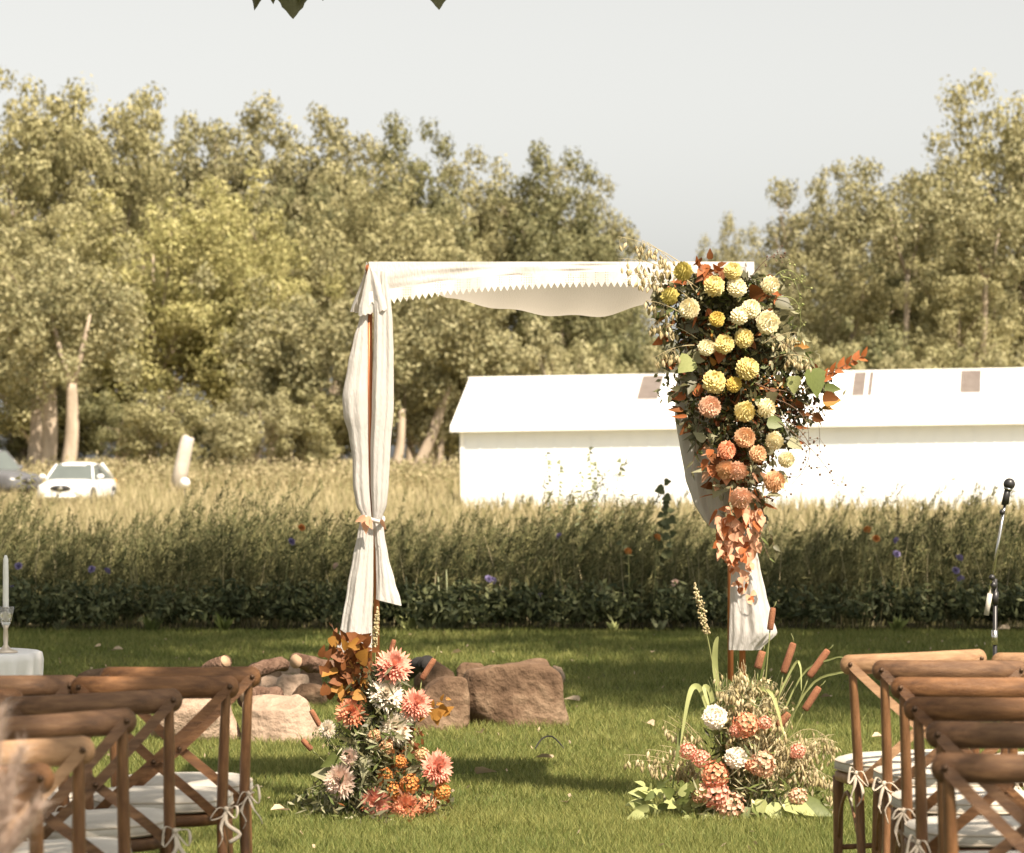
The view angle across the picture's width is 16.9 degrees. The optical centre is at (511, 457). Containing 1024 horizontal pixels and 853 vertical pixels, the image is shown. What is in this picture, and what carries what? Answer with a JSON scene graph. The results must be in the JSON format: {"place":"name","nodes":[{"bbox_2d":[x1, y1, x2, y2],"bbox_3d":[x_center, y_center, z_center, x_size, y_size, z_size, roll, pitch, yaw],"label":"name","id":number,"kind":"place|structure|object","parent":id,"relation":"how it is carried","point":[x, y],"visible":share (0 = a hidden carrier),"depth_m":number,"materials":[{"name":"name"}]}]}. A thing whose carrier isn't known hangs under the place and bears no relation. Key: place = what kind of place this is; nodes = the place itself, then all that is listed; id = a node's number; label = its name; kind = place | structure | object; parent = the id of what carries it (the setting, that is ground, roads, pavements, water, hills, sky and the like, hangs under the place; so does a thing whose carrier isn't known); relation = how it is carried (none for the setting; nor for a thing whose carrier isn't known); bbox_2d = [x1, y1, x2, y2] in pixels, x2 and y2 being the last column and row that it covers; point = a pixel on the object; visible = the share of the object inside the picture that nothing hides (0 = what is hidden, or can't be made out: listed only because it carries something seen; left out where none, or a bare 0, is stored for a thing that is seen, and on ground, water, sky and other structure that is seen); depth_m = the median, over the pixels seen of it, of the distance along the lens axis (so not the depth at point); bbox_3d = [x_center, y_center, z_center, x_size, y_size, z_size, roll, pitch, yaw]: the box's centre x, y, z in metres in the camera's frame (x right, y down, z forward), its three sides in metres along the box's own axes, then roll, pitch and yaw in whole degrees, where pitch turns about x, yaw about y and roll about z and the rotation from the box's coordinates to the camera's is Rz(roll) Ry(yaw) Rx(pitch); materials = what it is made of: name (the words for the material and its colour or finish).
{"place":"outdoors","nodes":[
{"label":"outdoors","id":0,"kind":"place"},
{"bbox_2d":[0,624,1023,852],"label":"lawn","id":1,"kind":"structure","parent":0,"point":[538,739],"depth_m":18.45,"materials":[{"name":"plant"}]},
{"bbox_2d":[0,763,54,852],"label":"cross back chair","id":2,"kind":"object","parent":1,"relation":"on","point":[40,774],"visible":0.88,"depth_m":6.99,"materials":[{"name":"brown wood"}]},
{"bbox_2d":[0,696,61,852],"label":"pampas grass","id":3,"kind":"object","parent":1,"relation":"on","point":[7,800],"depth_m":5.55,"materials":[{"name":"beige plant"}]},
{"bbox_2d":[0,675,75,811],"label":"cross back chair","id":4,"kind":"object","parent":1,"relation":"on","point":[32,685],"visible":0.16,"depth_m":9.93,"materials":[{"name":"brown wood"}]},
{"bbox_2d":[0,736,94,852],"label":"cross back chair","id":5,"kind":"object","parent":1,"relation":"on","point":[74,755],"visible":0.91,"depth_m":7.65,"materials":[{"name":"brown wood"}]},
{"bbox_2d":[0,708,136,852],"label":"cross back chair","id":6,"kind":"object","parent":1,"relation":"on","point":[113,726],"visible":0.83,"depth_m":8.46,"materials":[{"name":"brown wood"}]},
{"bbox_2d":[1,688,191,852],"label":"cross back chair","id":7,"kind":"object","parent":1,"relation":"on","point":[153,829],"visible":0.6,"depth_m":9.23,"materials":[{"name":"brown wood"}]},
{"bbox_2d":[71,676,241,852],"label":"cross back chair","id":8,"kind":"object","parent":1,"relation":"on","point":[197,806],"visible":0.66,"depth_m":9.91,"materials":[{"name":"brown wood"}]},
{"bbox_2d":[100,666,262,852],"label":"cross back chair","id":9,"kind":"object","parent":1,"relation":"on","point":[240,785],"visible":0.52,"depth_m":10.36,"materials":[{"name":"brown wood"}]},
{"bbox_2d":[151,699,240,740],"bbox_3d":[-1.670,1.400,18.323,0.485,0.280,0.322,0,0,0],"label":"boulder","id":10,"kind":"object","parent":1,"relation":"on","point":[187,712],"visible":0.2,"depth_m":18.20,"materials":[{"name":"stone"}]},
{"bbox_2d":[242,694,323,742],"bbox_3d":[-1.206,1.396,18.231,0.447,0.288,0.325,0,0,0],"label":"boulder","id":11,"kind":"object","parent":1,"relation":"on","point":[281,717],"visible":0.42,"depth_m":18.11,"materials":[{"name":"stone"}]},
{"bbox_2d":[282,606,456,823],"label":"floor flowers","id":12,"kind":"object","parent":1,"relation":"on","point":[377,753],"visible":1,"depth_m":14.34,"materials":[{"name":"multicoloured plant"}]},
{"bbox_2d":[410,676,469,730],"bbox_3d":[-0.405,1.372,19.026,0.348,0.337,0.274,0,0,0],"label":"boulder","id":13,"kind":"object","parent":1,"relation":"on","point":[455,689],"visible":0.54,"depth_m":18.94,"materials":[{"name":"brown stone"}]},
{"bbox_2d":[463,658,569,727],"bbox_3d":[0.018,1.332,19.335,0.615,0.416,0.452,0,0,0],"label":"boulder","id":14,"kind":"object","parent":1,"relation":"on","point":[528,690],"visible":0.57,"depth_m":19.14,"materials":[{"name":"brown stone"}]},
{"bbox_2d":[365,264,745,703],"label":"wedding arch","id":15,"kind":"structure","parent":1,"relation":"on","point":[742,655],"depth_m":14.79,"materials":[{"name":"brown wood"}]},
{"bbox_2d":[336,271,401,652],"bbox_3d":[-0.613,0.022,14.762,0.282,1.631,0.154,0,0,0],"label":"curtain","id":16,"kind":"object","parent":15,"relation":"hanging from","point":[357,612],"visible":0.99,"depth_m":14.75,"materials":[{"name":"fabric"}]},
{"bbox_2d":[350,262,753,316],"bbox_3d":[0.175,-0.720,15.177,1.735,0.239,0.878,0,0,0],"label":"canopy cloth","id":17,"kind":"object","parent":15,"relation":"on","point":[597,289],"visible":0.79,"depth_m":14.78,"materials":[{"name":"fabric"}]},
{"bbox_2d":[675,267,776,649],"bbox_3d":[0.916,0.005,14.796,0.438,1.637,0.141,0,0,0],"label":"curtain","id":18,"kind":"object","parent":15,"relation":"hanging from","point":[748,623],"visible":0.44,"depth_m":14.77,"materials":[{"name":"fabric"}]},
{"bbox_2d":[618,236,867,604],"bbox_3d":[0.977,-0.155,14.686,1.064,1.554,0.419,0,0,0],"label":"flower garland","id":19,"kind":"object","parent":15,"relation":"attached to","point":[737,346],"visible":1,"depth_m":14.61,"materials":[{"name":"multicoloured plant"}]},
{"bbox_2d":[624,582,842,825],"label":"floor flowers","id":20,"kind":"object","parent":1,"relation":"on","point":[755,754],"visible":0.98,"depth_m":14.33,"materials":[{"name":"multicoloured plant"}]},
{"bbox_2d":[833,649,986,852],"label":"cross back chair","id":21,"kind":"object","parent":1,"relation":"on","point":[856,767],"visible":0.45,"depth_m":11.15,"materials":[{"name":"brown wood"}]},
{"bbox_2d":[872,660,1023,852],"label":"cross back chair","id":22,"kind":"object","parent":1,"relation":"on","point":[886,777],"visible":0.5,"depth_m":10.69,"materials":[{"name":"brown wood"}]},
{"bbox_2d":[890,677,1023,852],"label":"cross back chair","id":23,"kind":"object","parent":1,"relation":"on","point":[903,690],"visible":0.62,"depth_m":9.87,"materials":[{"name":"brown wood"}]},
{"bbox_2d":[903,697,1023,852],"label":"cross back chair","id":24,"kind":"object","parent":1,"relation":"on","point":[976,832],"visible":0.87,"depth_m":9.05,"materials":[{"name":"brown wood"}]},
{"bbox_2d":[925,721,1023,852],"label":"cross back chair","id":25,"kind":"object","parent":1,"relation":"on","point":[948,736],"visible":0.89,"depth_m":8.19,"materials":[{"name":"brown wood"}]},
{"bbox_2d":[931,753,1023,852],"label":"cross back chair","id":26,"kind":"object","parent":1,"relation":"on","point":[954,772],"visible":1,"depth_m":7.31,"materials":[{"name":"brown wood"}]},
{"bbox_2d":[984,495,1009,752],"bbox_3d":[2.126,0.821,15.130,0.529,1.349,0.466,0,0,0],"label":"microphone stand","id":27,"kind":"object","parent":1,"relation":"on","point":[993,597],"visible":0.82,"depth_m":15.18,"materials":[{"name":"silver metal"}]},
{"bbox_2d":[1,612,1022,631],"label":"flower bed soil","id":28,"kind":"structure","parent":0,"point":[791,625],"depth_m":30.68,"materials":[{"name":"brown soil"}]},
{"bbox_2d":[0,459,1023,625],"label":"meadow plumes","id":29,"kind":"object","parent":28,"relation":"on","point":[411,534],"visible":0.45,"depth_m":32.81,"materials":[{"name":"beige plant"}]},
{"bbox_2d":[0,496,1023,630],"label":"meadow weeds","id":30,"kind":"object","parent":28,"relation":"on","point":[588,571],"visible":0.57,"depth_m":30.56,"materials":[{"name":"green plant"}]},
{"bbox_2d":[0,573,1023,627],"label":"edge foliage","id":31,"kind":"object","parent":28,"relation":"on","point":[432,604],"visible":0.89,"depth_m":29.59,"materials":[{"name":"green plant"}]},
{"bbox_2d":[654,478,671,583],"bbox_3d":[1.341,0.844,30.998,0.183,1.312,0.076,0,0,0],"label":"tall weed","id":32,"kind":"object","parent":28,"relation":"on","point":[666,498],"visible":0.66,"depth_m":30.99,"materials":[{"name":"green plant"}]},
{"bbox_2d":[0,457,1023,554],"bbox_3d":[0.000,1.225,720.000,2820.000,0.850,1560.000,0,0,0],"label":"field ground","id":33,"kind":"structure","parent":0,"point":[351,461],"depth_m":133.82,"materials":[{"name":"plant"}]},
{"bbox_2d":[0,450,42,496],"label":"parked car","id":34,"kind":"object","parent":33,"relation":"on","point":[10,472],"visible":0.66,"depth_m":126.77,"materials":[{"name":"grey paint"}]},
{"bbox_2d":[0,410,79,463],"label":"willow bush","id":35,"kind":"object","parent":33,"relation":"on","point":[15,446],"visible":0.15,"depth_m":168.58,"materials":[{"name":"green plant"}]},
{"bbox_2d":[0,65,108,463],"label":"cottonwood tree","id":36,"kind":"object","parent":33,"relation":"on","point":[40,170],"visible":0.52,"depth_m":174.61,"materials":[{"name":"green plant"}]},
{"bbox_2d":[0,219,135,471],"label":"cottonwood tree","id":37,"kind":"object","parent":33,"relation":"on","point":[49,444],"visible":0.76,"depth_m":151.38,"materials":[{"name":"green plant"}]},
{"bbox_2d":[0,253,141,471],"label":"cottonwood tree","id":38,"kind":"object","parent":33,"relation":"on","point":[36,427],"visible":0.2,"depth_m":154.78,"materials":[{"name":"green plant"}]},
{"bbox_2d":[16,384,127,460],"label":"willow bush","id":39,"kind":"object","parent":33,"relation":"on","point":[83,449],"visible":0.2,"depth_m":166.62,"materials":[{"name":"green plant"}]},
{"bbox_2d":[0,231,150,463],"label":"cottonwood tree","id":40,"kind":"object","parent":33,"relation":"on","point":[62,360],"visible":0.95,"depth_m":149.68,"materials":[{"name":"green plant"}]},
{"bbox_2d":[37,462,116,504],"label":"parked car","id":41,"kind":"object","parent":33,"relation":"on","point":[70,477],"visible":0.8,"depth_m":115.07,"materials":[{"name":"white paint"}]},
{"bbox_2d":[0,196,162,444],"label":"cottonwood tree","id":42,"kind":"object","parent":33,"relation":"on","point":[23,420],"visible":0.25,"depth_m":165.50,"materials":[{"name":"green plant"}]},
{"bbox_2d":[0,72,182,461],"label":"cottonwood tree","id":43,"kind":"object","parent":33,"relation":"on","point":[134,221],"visible":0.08,"depth_m":178.72,"materials":[{"name":"green plant"}]},
{"bbox_2d":[61,385,161,468],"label":"willow bush","id":44,"kind":"object","parent":33,"relation":"on","point":[95,412],"visible":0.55,"depth_m":163.45,"materials":[{"name":"green plant"}]},
{"bbox_2d":[68,90,194,463],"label":"cottonwood tree","id":45,"kind":"object","parent":33,"relation":"on","point":[151,147],"visible":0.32,"depth_m":176.69,"materials":[{"name":"green plant"}]},
{"bbox_2d":[27,184,266,469],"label":"cottonwood tree","id":46,"kind":"object","parent":33,"relation":"on","point":[171,327],"visible":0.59,"depth_m":165.98,"materials":[{"name":"green plant"}]},
{"bbox_2d":[113,384,216,467],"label":"willow bush","id":47,"kind":"object","parent":33,"relation":"on","point":[154,426],"visible":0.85,"depth_m":157.39,"materials":[{"name":"green plant"}]},
{"bbox_2d":[95,109,245,443],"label":"cottonwood tree","id":48,"kind":"object","parent":33,"relation":"on","point":[186,140],"visible":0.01,"depth_m":195.05,"materials":[{"name":"green plant"}]},
{"bbox_2d":[169,434,193,491],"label":"leaning stump","id":49,"kind":"object","parent":33,"relation":"on","point":[182,463],"visible":0.82,"depth_m":137.76,"materials":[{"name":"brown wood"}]},
{"bbox_2d":[137,162,312,468],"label":"cottonwood tree","id":50,"kind":"object","parent":33,"relation":"on","point":[241,220],"visible":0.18,"depth_m":171.24,"materials":[{"name":"green plant"}]},
{"bbox_2d":[149,102,307,398],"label":"cottonwood tree","id":51,"kind":"object","parent":33,"relation":"on","point":[211,135],"visible":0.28,"depth_m":196.55,"materials":[{"name":"green plant"}]},
{"bbox_2d":[15,444,459,489],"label":"wood edge weeds","id":52,"kind":"object","parent":33,"relation":"on","point":[310,470],"visible":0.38,"depth_m":144.48,"materials":[{"name":"plant"}]},
{"bbox_2d":[198,382,302,473],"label":"willow bush","id":53,"kind":"object","parent":33,"relation":"on","point":[237,434],"visible":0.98,"depth_m":152.95,"materials":[{"name":"green plant"}]},
{"bbox_2d":[186,229,346,462],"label":"cottonwood tree","id":54,"kind":"object","parent":33,"relation":"on","point":[285,290],"visible":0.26,"depth_m":166.38,"materials":[{"name":"green plant"}]},
{"bbox_2d":[189,261,356,464],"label":"cottonwood tree","id":55,"kind":"object","parent":33,"relation":"on","point":[271,351],"visible":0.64,"depth_m":157.24,"materials":[{"name":"green plant"}]},
{"bbox_2d":[202,90,373,451],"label":"cottonwood tree","id":56,"kind":"object","parent":33,"relation":"on","point":[319,122],"visible":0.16,"depth_m":197.53,"materials":[{"name":"green plant"}]},
{"bbox_2d":[263,378,348,468],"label":"willow bush","id":57,"kind":"object","parent":33,"relation":"on","point":[316,430],"visible":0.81,"depth_m":155.31,"materials":[{"name":"green plant"}]},
{"bbox_2d":[251,178,365,464],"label":"cottonwood tree","id":58,"kind":"object","parent":33,"relation":"on","point":[289,225],"visible":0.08,"depth_m":183.85,"materials":[{"name":"green plant"}]},
{"bbox_2d":[232,245,401,470],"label":"cottonwood tree","id":59,"kind":"object","parent":33,"relation":"on","point":[258,382],"visible":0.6,"depth_m":156.98,"materials":[{"name":"green plant"}]},
{"bbox_2d":[262,121,405,456],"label":"cottonwood tree","id":60,"kind":"object","parent":33,"relation":"on","point":[348,153],"visible":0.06,"depth_m":200.57,"materials":[{"name":"green plant"}]},
{"bbox_2d":[290,362,395,465],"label":"willow bush","id":61,"kind":"object","parent":33,"relation":"on","point":[343,427],"visible":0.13,"depth_m":157.47,"materials":[{"name":"green plant"}]},
{"bbox_2d":[279,155,447,431],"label":"cottonwood tree","id":62,"kind":"object","parent":33,"relation":"on","point":[371,242],"visible":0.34,"depth_m":172.50,"materials":[{"name":"green plant"}]},
{"bbox_2d":[278,260,487,470],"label":"cottonwood tree","id":63,"kind":"object","parent":33,"relation":"on","point":[409,372],"visible":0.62,"depth_m":155.80,"materials":[{"name":"green plant"}]},
{"bbox_2d":[343,109,486,464],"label":"cottonwood tree","id":64,"kind":"object","parent":33,"relation":"on","point":[440,203],"visible":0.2,"depth_m":185.20,"materials":[{"name":"green plant"}]},
{"bbox_2d":[346,274,501,468],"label":"cottonwood tree","id":65,"kind":"object","parent":33,"relation":"on","point":[440,446],"visible":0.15,"depth_m":159.56,"materials":[{"name":"green plant"}]},
{"bbox_2d":[391,340,466,463],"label":"willow bush","id":66,"kind":"object","parent":33,"relation":"on","point":[418,423],"visible":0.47,"depth_m":159.18,"materials":[{"name":"green plant"}]},
{"bbox_2d":[370,199,515,463],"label":"cottonwood tree","id":67,"kind":"object","parent":33,"relation":"on","point":[450,253],"visible":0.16,"depth_m":175.01,"materials":[{"name":"green plant"}]},
{"bbox_2d":[372,249,524,469],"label":"cottonwood tree","id":68,"kind":"object","parent":33,"relation":"on","point":[427,445],"visible":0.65,"depth_m":157.68,"materials":[{"name":"green plant"}]},
{"bbox_2d":[400,143,518,464],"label":"cottonwood tree","id":69,"kind":"object","parent":33,"relation":"on","point":[449,168],"visible":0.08,"depth_m":188.62,"materials":[{"name":"green plant"}]},
{"bbox_2d":[425,325,527,460],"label":"willow bush","id":70,"kind":"object","parent":33,"relation":"on","point":[453,441],"visible":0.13,"depth_m":160.15,"materials":[{"name":"green plant"}]},
{"bbox_2d":[448,152,578,373],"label":"cottonwood tree","id":71,"kind":"object","parent":33,"relation":"on","point":[497,249],"visible":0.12,"depth_m":186.42,"materials":[{"name":"green plant"}]},
{"bbox_2d":[473,315,617,376],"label":"willow bush","id":72,"kind":"object","parent":33,"relation":"on","point":[550,368],"visible":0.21,"depth_m":159.81,"materials":[{"name":"green plant"}]},
{"bbox_2d":[487,138,634,375],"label":"cottonwood tree","id":73,"kind":"object","parent":33,"relation":"on","point":[522,223],"visible":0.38,"depth_m":184.78,"materials":[{"name":"green plant"}]},
{"bbox_2d":[511,231,644,374],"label":"cottonwood tree","id":74,"kind":"object","parent":33,"relation":"on","point":[577,325],"visible":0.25,"depth_m":178.60,"materials":[{"name":"green plant"}]},
{"bbox_2d":[556,333,635,374],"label":"willow bush","id":75,"kind":"object","parent":33,"relation":"on","point":[570,357],"visible":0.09,"depth_m":163.32,"materials":[{"name":"green plant"}]},
{"bbox_2d":[534,173,663,360],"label":"cottonwood tree","id":76,"kind":"object","parent":33,"relation":"on","point":[615,226],"visible":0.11,"depth_m":187.36,"materials":[{"name":"green plant"}]},
{"bbox_2d":[588,305,683,373],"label":"willow bush","id":77,"kind":"object","parent":33,"relation":"on","point":[629,351],"visible":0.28,"depth_m":167.23,"materials":[{"name":"green plant"}]},
{"bbox_2d":[623,336,677,373],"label":"willow bush","id":78,"kind":"object","parent":33,"relation":"on","point":[651,358],"depth_m":159.33,"materials":[{"name":"green plant"}]},
{"bbox_2d":[450,368,1023,509],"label":"white barn","id":79,"kind":"structure","parent":33,"relation":"on","point":[922,432],"depth_m":109.14,"materials":[{"name":"white paint"}]},
{"bbox_2d":[705,209,771,273],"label":"cottonwood tree","id":80,"kind":"object","parent":33,"relation":"on","point":[725,234],"visible":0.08,"depth_m":205.20,"materials":[{"name":"green plant"}]},
{"bbox_2d":[764,269,837,366],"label":"cottonwood tree","id":81,"kind":"object","parent":33,"relation":"on","point":[800,286],"visible":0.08,"depth_m":177.63,"materials":[{"name":"green plant"}]},
{"bbox_2d":[747,158,872,344],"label":"cottonwood tree","id":82,"kind":"object","parent":33,"relation":"on","point":[813,246],"visible":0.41,"depth_m":189.26,"materials":[{"name":"green plant"}]},
{"bbox_2d":[808,332,872,370],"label":"willow bush","id":83,"kind":"object","parent":33,"relation":"on","point":[828,358],"visible":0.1,"depth_m":156.80,"materials":[{"name":"green plant"}]},
{"bbox_2d":[780,247,920,369],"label":"cottonwood tree","id":84,"kind":"object","parent":33,"relation":"on","point":[861,313],"visible":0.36,"depth_m":175.02,"materials":[{"name":"green plant"}]},
{"bbox_2d":[806,311,916,370],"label":"willow bush","id":85,"kind":"object","parent":33,"relation":"on","point":[874,355],"visible":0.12,"depth_m":164.59,"materials":[{"name":"green plant"}]},
{"bbox_2d":[808,157,941,347],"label":"cottonwood tree","id":86,"kind":"object","parent":33,"relation":"on","point":[835,223],"visible":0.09,"depth_m":187.06,"materials":[{"name":"green plant"}]},
{"bbox_2d":[859,345,934,369],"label":"willow bush","id":87,"kind":"object","parent":33,"relation":"on","point":[886,362],"visible":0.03,"depth_m":155.43,"materials":[{"name":"green plant"}]},
{"bbox_2d":[826,245,978,366],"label":"cottonwood tree","id":88,"kind":"object","parent":33,"relation":"on","point":[894,283],"visible":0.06,"depth_m":181.25,"materials":[{"name":"green plant"}]},
{"bbox_2d":[837,155,979,346],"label":"cottonwood tree","id":89,"kind":"object","parent":33,"relation":"on","point":[857,228],"visible":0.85,"depth_m":170.93,"materials":[{"name":"green plant"}]},
{"bbox_2d":[910,334,995,368],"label":"willow bush","id":90,"kind":"object","parent":33,"relation":"on","point":[965,360],"visible":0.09,"depth_m":158.16,"materials":[{"name":"green plant"}]},
{"bbox_2d":[894,235,1023,368],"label":"cottonwood tree","id":91,"kind":"object","parent":33,"relation":"on","point":[937,281],"visible":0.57,"depth_m":168.99,"materials":[{"name":"green plant"}]},
{"bbox_2d":[900,68,1023,366],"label":"cottonwood tree","id":92,"kind":"object","parent":33,"relation":"on","point":[987,160],"visible":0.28,"depth_m":175.85,"materials":[{"name":"green plant"}]},
{"bbox_2d":[902,167,1023,361],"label":"cottonwood tree","id":93,"kind":"object","parent":33,"relation":"on","point":[974,230],"visible":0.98,"depth_m":168.42,"materials":[{"name":"green plant"}]},
{"bbox_2d":[965,114,1023,367],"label":"cottonwood tree","id":94,"kind":"object","parent":33,"relation":"on","point":[1019,183],"visible":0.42,"depth_m":174.59,"materials":[{"name":"green plant"}]},
{"bbox_2d":[0,0,1023,458],"label":"sky","id":95,"kind":"structure","parent":0,"point":[690,107],"materials":[{"name":"white"}]},
{"bbox_3d":[-2.111,1.126,13.300,0.560,0.748,0.560,0,0,0],"label":"side table","id":96,"kind":"object","parent":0,"visible":0},
{"bbox_2d":[0,647,43,674],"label":"tablecloth","id":97,"kind":"object","parent":96,"relation":"on","point":[23,661],"visible":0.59,"depth_m":13.15,"materials":[{"name":"white fabric"}]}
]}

